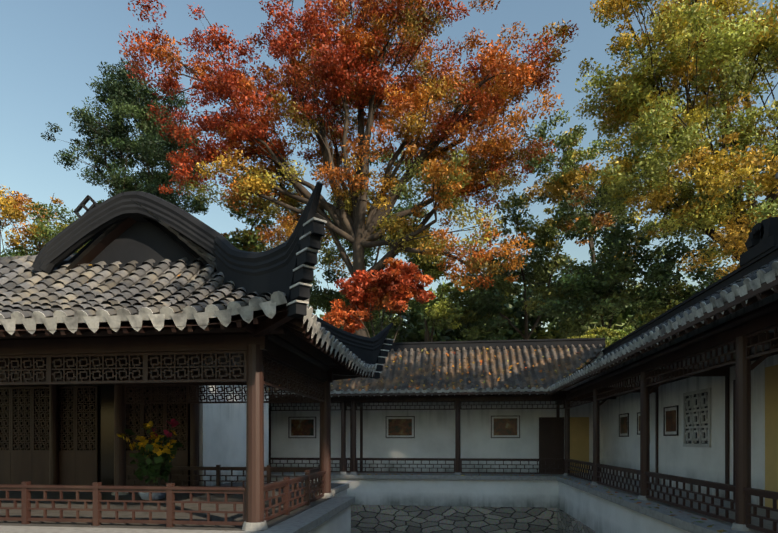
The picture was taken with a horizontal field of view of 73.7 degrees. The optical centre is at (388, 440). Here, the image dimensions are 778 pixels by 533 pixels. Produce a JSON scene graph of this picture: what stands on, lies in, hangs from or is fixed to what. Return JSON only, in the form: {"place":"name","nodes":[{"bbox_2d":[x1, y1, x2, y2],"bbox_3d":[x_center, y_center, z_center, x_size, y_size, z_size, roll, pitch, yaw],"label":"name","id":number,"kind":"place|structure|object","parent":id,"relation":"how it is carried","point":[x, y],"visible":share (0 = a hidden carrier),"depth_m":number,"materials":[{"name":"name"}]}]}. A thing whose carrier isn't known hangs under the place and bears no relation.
{"place":"outdoors","nodes":[
{"label":"outdoors","id":0,"kind":"place"},
{"bbox_2d":[0,185,87,256],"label":"tree","id":1,"kind":"object","parent":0,"point":[43,233],"depth_m":27.78,"materials":[{"name":"plant"}]},
{"bbox_2d":[41,59,220,214],"bbox_3d":[-17.224,-11.845,35.291,11.665,25.982,8.029,0,0,7],"label":"tree","id":2,"kind":"object","parent":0,"point":[112,96],"depth_m":33.98,"materials":[{"name":"green plant"}]},
{"bbox_2d":[0,385,268,485],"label":"wall","id":3,"kind":"structure","parent":0,"point":[222,434],"depth_m":12.87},
{"bbox_2d":[0,483,354,532],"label":"platform slab","id":4,"kind":"structure","parent":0,"point":[309,520],"depth_m":6.79,"materials":[{"name":"stone"}]},
{"bbox_2d":[0,482,344,530],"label":"pavilion floor","id":5,"kind":"structure","parent":4,"relation":"on","point":[218,497],"depth_m":8.53,"materials":[{"name":"brick"}]},
{"bbox_2d":[138,485,165,499],"bbox_3d":[-4.517,1.008,9.936,0.540,0.272,0.540,0,0,7],"label":"pot","id":6,"kind":"object","parent":5,"relation":"on","point":[155,496],"visible":0.38,"depth_m":9.75,"materials":[{"name":"white ceramic"}]},
{"bbox_2d":[117,419,182,485],"bbox_3d":[-4.462,0.242,9.902,1.031,1.305,1.097,0,0,7],"label":"plant","id":7,"kind":"object","parent":6,"relation":"on","point":[156,468],"depth_m":9.77,"materials":[{"name":"green plant"}]},
{"bbox_2d":[0,181,392,530],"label":"pavilion","id":8,"kind":"object","parent":5,"relation":"on","point":[258,341],"depth_m":7.61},
{"bbox_2d":[0,217,374,385],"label":"roof eave","id":9,"kind":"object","parent":8,"relation":"on","point":[125,225],"depth_m":9.11,"materials":[{"name":"brown wood"}]},
{"bbox_2d":[0,199,375,374],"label":"roof tiles","id":10,"kind":"object","parent":9,"relation":"on","point":[26,290],"visible":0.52,"depth_m":7.22,"materials":[{"name":"grey tile"}]},
{"bbox_2d":[0,291,376,376],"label":"eave tiles","id":11,"kind":"object","parent":9,"relation":"attached to","point":[268,308],"visible":0.98,"depth_m":6.02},
{"bbox_2d":[286,217,394,372],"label":"pavilion horn ledges","id":12,"kind":"object","parent":8,"relation":"attached to","point":[303,250],"visible":0.38,"depth_m":5.51,"materials":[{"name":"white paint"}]},
{"bbox_2d":[221,166,298,251],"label":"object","id":13,"kind":"object","parent":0,"point":[249,235],"depth_m":31.24,"materials":[{"name":"yellow plant"}]},
{"bbox_2d":[117,0,578,336],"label":"tree","id":14,"kind":"object","parent":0,"point":[349,44],"depth_m":26.30,"materials":[{"name":"orange plant"}]},
{"bbox_2d":[308,254,402,334],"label":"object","id":15,"kind":"object","parent":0,"point":[318,298],"depth_m":34.70,"materials":[{"name":"plant"}]},
{"bbox_2d":[316,291,422,341],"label":"tree","id":16,"kind":"object","parent":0,"point":[413,317],"visible":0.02,"depth_m":45.31,"materials":[{"name":"plant"}]},
{"bbox_2d":[321,149,428,281],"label":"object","id":17,"kind":"object","parent":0,"point":[368,253],"depth_m":36.78,"materials":[{"name":"plant"}]},
{"bbox_2d":[321,257,435,342],"bbox_3d":[-0.379,-3.378,22.822,4.831,9.084,2.923,0,0,7],"label":"maple","id":18,"kind":"object","parent":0,"point":[394,296],"depth_m":22.25,"materials":[{"name":"red plant"}]},
{"bbox_2d":[0,0,777,331],"label":"sky","id":19,"kind":"structure","parent":0,"point":[49,49],"materials":[{"name":"blue"}]},
{"bbox_2d":[379,224,490,341],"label":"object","id":20,"kind":"object","parent":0,"point":[442,312],"depth_m":30.81,"materials":[{"name":"green plant"}]},
{"bbox_2d":[271,349,602,472],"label":"back corridor wall","id":21,"kind":"structure","parent":0,"point":[434,434],"depth_m":18.77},
{"bbox_2d":[264,393,616,480],"bbox_3d":[-5.298,-0.161,18.635,25.600,2.867,1.920,0,0,7],"label":"colonnade","id":22,"kind":"object","parent":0,"point":[351,402],"depth_m":17.23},
{"bbox_2d":[288,417,315,437],"bbox_3d":[-3.228,-0.478,19.330,1.060,0.800,0.030,0,0,7],"label":"picture frame","id":23,"kind":"object","parent":22,"relation":"attached to","point":[301,437],"visible":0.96,"depth_m":19.32,"materials":[{"name":"brown wood"}]},
{"bbox_2d":[289,417,314,436],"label":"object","id":24,"kind":"object","parent":23,"relation":"in","point":[300,418],"visible":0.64,"depth_m":19.35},
{"bbox_2d":[291,419,313,435],"bbox_3d":[-3.228,-0.478,19.331,0.860,0.600,0.004,0,0,7],"label":"picture","id":25,"kind":"object","parent":24,"relation":"on","point":[302,427],"visible":1,"depth_m":19.33},
{"bbox_2d":[386,416,414,437],"bbox_3d":[0.405,-0.478,18.886,1.060,0.800,0.030,0,0,7],"label":"picture frame","id":26,"kind":"object","parent":22,"relation":"attached to","point":[414,426],"visible":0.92,"depth_m":18.85,"materials":[{"name":"brown wood"}]},
{"bbox_2d":[388,419,411,434],"bbox_3d":[0.405,-0.478,18.887,0.860,0.600,0.004,0,0,7],"label":"picture","id":27,"kind":"object","parent":26,"relation":"in","point":[399,426],"visible":1,"depth_m":18.89},
{"bbox_2d":[386,417,413,436],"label":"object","id":28,"kind":"object","parent":26,"relation":"in","point":[387,418],"visible":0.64,"depth_m":18.89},
{"bbox_2d":[270,387,550,397],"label":"eave tiles","id":29,"kind":"object","parent":22,"relation":"on","point":[443,390],"visible":0.31,"depth_m":16.57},
{"bbox_2d":[269,348,590,391],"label":"fallen leaves","id":30,"kind":"object","parent":22,"relation":"on","point":[460,380],"visible":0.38,"depth_m":17.36,"materials":[{"name":"orange plant"}]},
{"bbox_2d":[271,351,601,397],"bbox_3d":[-5.306,-2.308,18.573,25.600,1.819,2.293,0,0,7],"label":"roof eave","id":31,"kind":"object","parent":22,"relation":"on","point":[452,393],"depth_m":16.61,"materials":[{"name":"grey tile"}]},
{"bbox_2d":[271,344,605,391],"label":"corridor tiles","id":32,"kind":"object","parent":22,"relation":"on","point":[498,364],"visible":0.35,"depth_m":17.60,"materials":[{"name":"grey tile"}]},
{"bbox_2d":[388,338,604,351],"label":"ridge","id":33,"kind":"structure","parent":22,"relation":"on","point":[527,343],"depth_m":18.48,"materials":[{"name":"grey paint"}]},
{"bbox_2d":[491,415,519,437],"bbox_3d":[4.137,-0.478,18.430,1.020,0.800,0.030,0,0,7],"label":"picture frame","id":34,"kind":"object","parent":22,"relation":"attached to","point":[505,437],"visible":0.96,"depth_m":18.42,"materials":[{"name":"brown wood"}]},
{"bbox_2d":[494,418,516,434],"bbox_3d":[4.137,-0.478,18.431,0.820,0.600,0.004,0,0,7],"label":"picture","id":35,"kind":"object","parent":34,"relation":"in","point":[505,426],"visible":1,"depth_m":18.43},
{"bbox_2d":[492,416,518,436],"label":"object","id":36,"kind":"object","parent":34,"relation":"in","point":[517,435],"visible":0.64,"depth_m":18.43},
{"bbox_2d":[365,279,556,341],"bbox_3d":[3.772,-5.372,40.283,19.674,14.508,12.396,0,0,7],"label":"tree","id":37,"kind":"object","parent":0,"point":[409,333],"depth_m":38.07,"materials":[{"name":"green plant"}]},
{"bbox_2d":[241,478,689,532],"bbox_3d":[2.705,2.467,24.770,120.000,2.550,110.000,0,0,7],"label":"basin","id":38,"kind":"object","parent":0,"point":[597,514],"depth_m":16.67,"materials":[{"name":"grey stone"}]},
{"bbox_2d":[415,257,578,339],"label":"tree","id":39,"kind":"object","parent":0,"point":[510,307],"depth_m":42.39,"materials":[{"name":"green plant"}]},
{"bbox_2d":[451,181,616,340],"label":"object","id":40,"kind":"object","parent":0,"point":[500,291],"depth_m":31.54,"materials":[{"name":"green plant"}]},
{"bbox_2d":[507,109,641,319],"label":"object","id":41,"kind":"object","parent":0,"point":[562,183],"depth_m":35.58,"materials":[{"name":"green plant"}]},
{"bbox_2d":[479,274,680,339],"bbox_3d":[12.809,-4.926,39.163,19.240,15.068,14.376,0,0,7],"label":"tree","id":42,"kind":"object","parent":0,"point":[625,319],"depth_m":36.17,"materials":[{"name":"plant"}]},
{"bbox_2d":[567,325,634,347],"bbox_3d":[8.374,-1.708,20.660,2.773,5.702,1.959,0,0,7],"label":"lime bush","id":43,"kind":"object","parent":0,"point":[612,333],"depth_m":20.25,"materials":[{"name":"green plant"}]},
{"bbox_2d":[528,287,674,332],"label":"tree","id":44,"kind":"object","parent":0,"point":[552,327],"depth_m":41.09,"materials":[{"name":"green plant"}]},
{"bbox_2d":[521,207,692,338],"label":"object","id":45,"kind":"object","parent":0,"point":[581,290],"depth_m":27.25,"materials":[{"name":"green plant"}]},
{"bbox_2d":[556,300,777,532],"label":"corridor","id":46,"kind":"object","parent":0,"point":[744,333],"depth_m":8.32,"materials":[{"name":"brown wood"}]},
{"bbox_2d":[357,473,724,531],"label":"stone base","id":47,"kind":"object","parent":46,"relation":"on","point":[596,486],"visible":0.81,"depth_m":10.50,"materials":[{"name":"grey stone"}]},
{"bbox_2d":[619,413,628,436],"bbox_3d":[7.124,-0.458,15.742,0.030,0.700,0.850,0,0,7],"label":"picture frame","id":48,"kind":"object","parent":46,"relation":"attached to","point":[628,425],"visible":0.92,"depth_m":15.63,"materials":[{"name":"brown wood"}]},
{"bbox_2d":[620,417,626,433],"bbox_3d":[7.125,-0.458,15.742,0.004,0.500,0.650,0,0,7],"label":"picture","id":49,"kind":"object","parent":48,"relation":"in","point":[623,424],"visible":1,"depth_m":15.76},
{"bbox_2d":[620,414,627,435],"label":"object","id":50,"kind":"object","parent":48,"relation":"in","point":[625,434],"visible":0.36,"depth_m":15.54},
{"bbox_2d":[539,380,734,502],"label":"dark doors","id":51,"kind":"structure","parent":46,"relation":"on","point":[551,437],"depth_m":18.20,"materials":[{"name":"brown wood"}]},
{"bbox_2d":[546,276,777,394],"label":"roof","id":52,"kind":"structure","parent":46,"relation":"on","point":[764,290],"depth_m":6.66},
{"bbox_2d":[549,258,777,391],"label":"roof tiles","id":53,"kind":"object","parent":46,"relation":"on","point":[767,267],"visible":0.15,"depth_m":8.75,"materials":[{"name":"grey tile"}]},
{"bbox_2d":[663,405,677,435],"bbox_3d":[6.710,-0.458,12.353,0.030,0.700,0.780,0,0,7],"label":"picture frame","id":54,"kind":"object","parent":46,"relation":"attached to","point":[664,421],"visible":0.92,"depth_m":12.56,"materials":[{"name":"brown wood"}]},
{"bbox_2d":[666,410,675,431],"bbox_3d":[6.711,-0.458,12.352,0.004,0.500,0.580,0,0,7],"label":"picture","id":55,"kind":"object","parent":54,"relation":"in","point":[671,421],"visible":1,"depth_m":12.31},
{"bbox_2d":[665,407,676,434],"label":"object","id":56,"kind":"object","parent":54,"relation":"in","point":[670,409],"visible":0.36,"depth_m":12.37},
{"bbox_2d":[570,365,777,508],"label":"lit doors","id":57,"kind":"structure","parent":46,"relation":"on","point":[579,438],"depth_m":8.52,"materials":[{"name":"yellow wood"}]},
{"bbox_2d":[602,244,777,354],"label":"ridge","id":58,"kind":"structure","parent":46,"relation":"on","point":[764,258],"depth_m":10.69,"materials":[{"name":"grey paint"}]},
{"bbox_2d":[740,217,777,266],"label":"ridge finial","id":59,"kind":"object","parent":58,"relation":"on","point":[762,237],"visible":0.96,"depth_m":8.76,"materials":[{"name":"grey paint"}]},
{"bbox_2d":[683,388,710,446],"bbox_3d":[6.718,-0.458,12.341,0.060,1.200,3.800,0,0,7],"label":"lattice window","id":60,"kind":"structure","parent":46,"relation":"attached to","point":[701,422],"depth_m":10.97,"materials":[{"name":"grey stone"}]},
{"bbox_2d":[686,392,707,443],"bbox_3d":[6.566,-0.458,11.050,0.005,1.100,1.100,0,0,7],"label":"lattice window","id":61,"kind":"structure","parent":60,"relation":"in","point":[706,442],"depth_m":11.08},
{"bbox_2d":[573,0,777,278],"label":"gold tree","id":62,"kind":"object","parent":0,"point":[742,39],"depth_m":21.50,"materials":[{"name":"yellow plant"}]},
{"bbox_2d":[615,237,739,333],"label":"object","id":63,"kind":"object","parent":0,"point":[660,274],"depth_m":26.21,"materials":[{"name":"green plant"}]},
{"bbox_2d":[602,292,777,505],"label":"wall","id":64,"kind":"structure","parent":0,"point":[676,457],"depth_m":11.32,"materials":[{"name":"white paint"}]}
]}

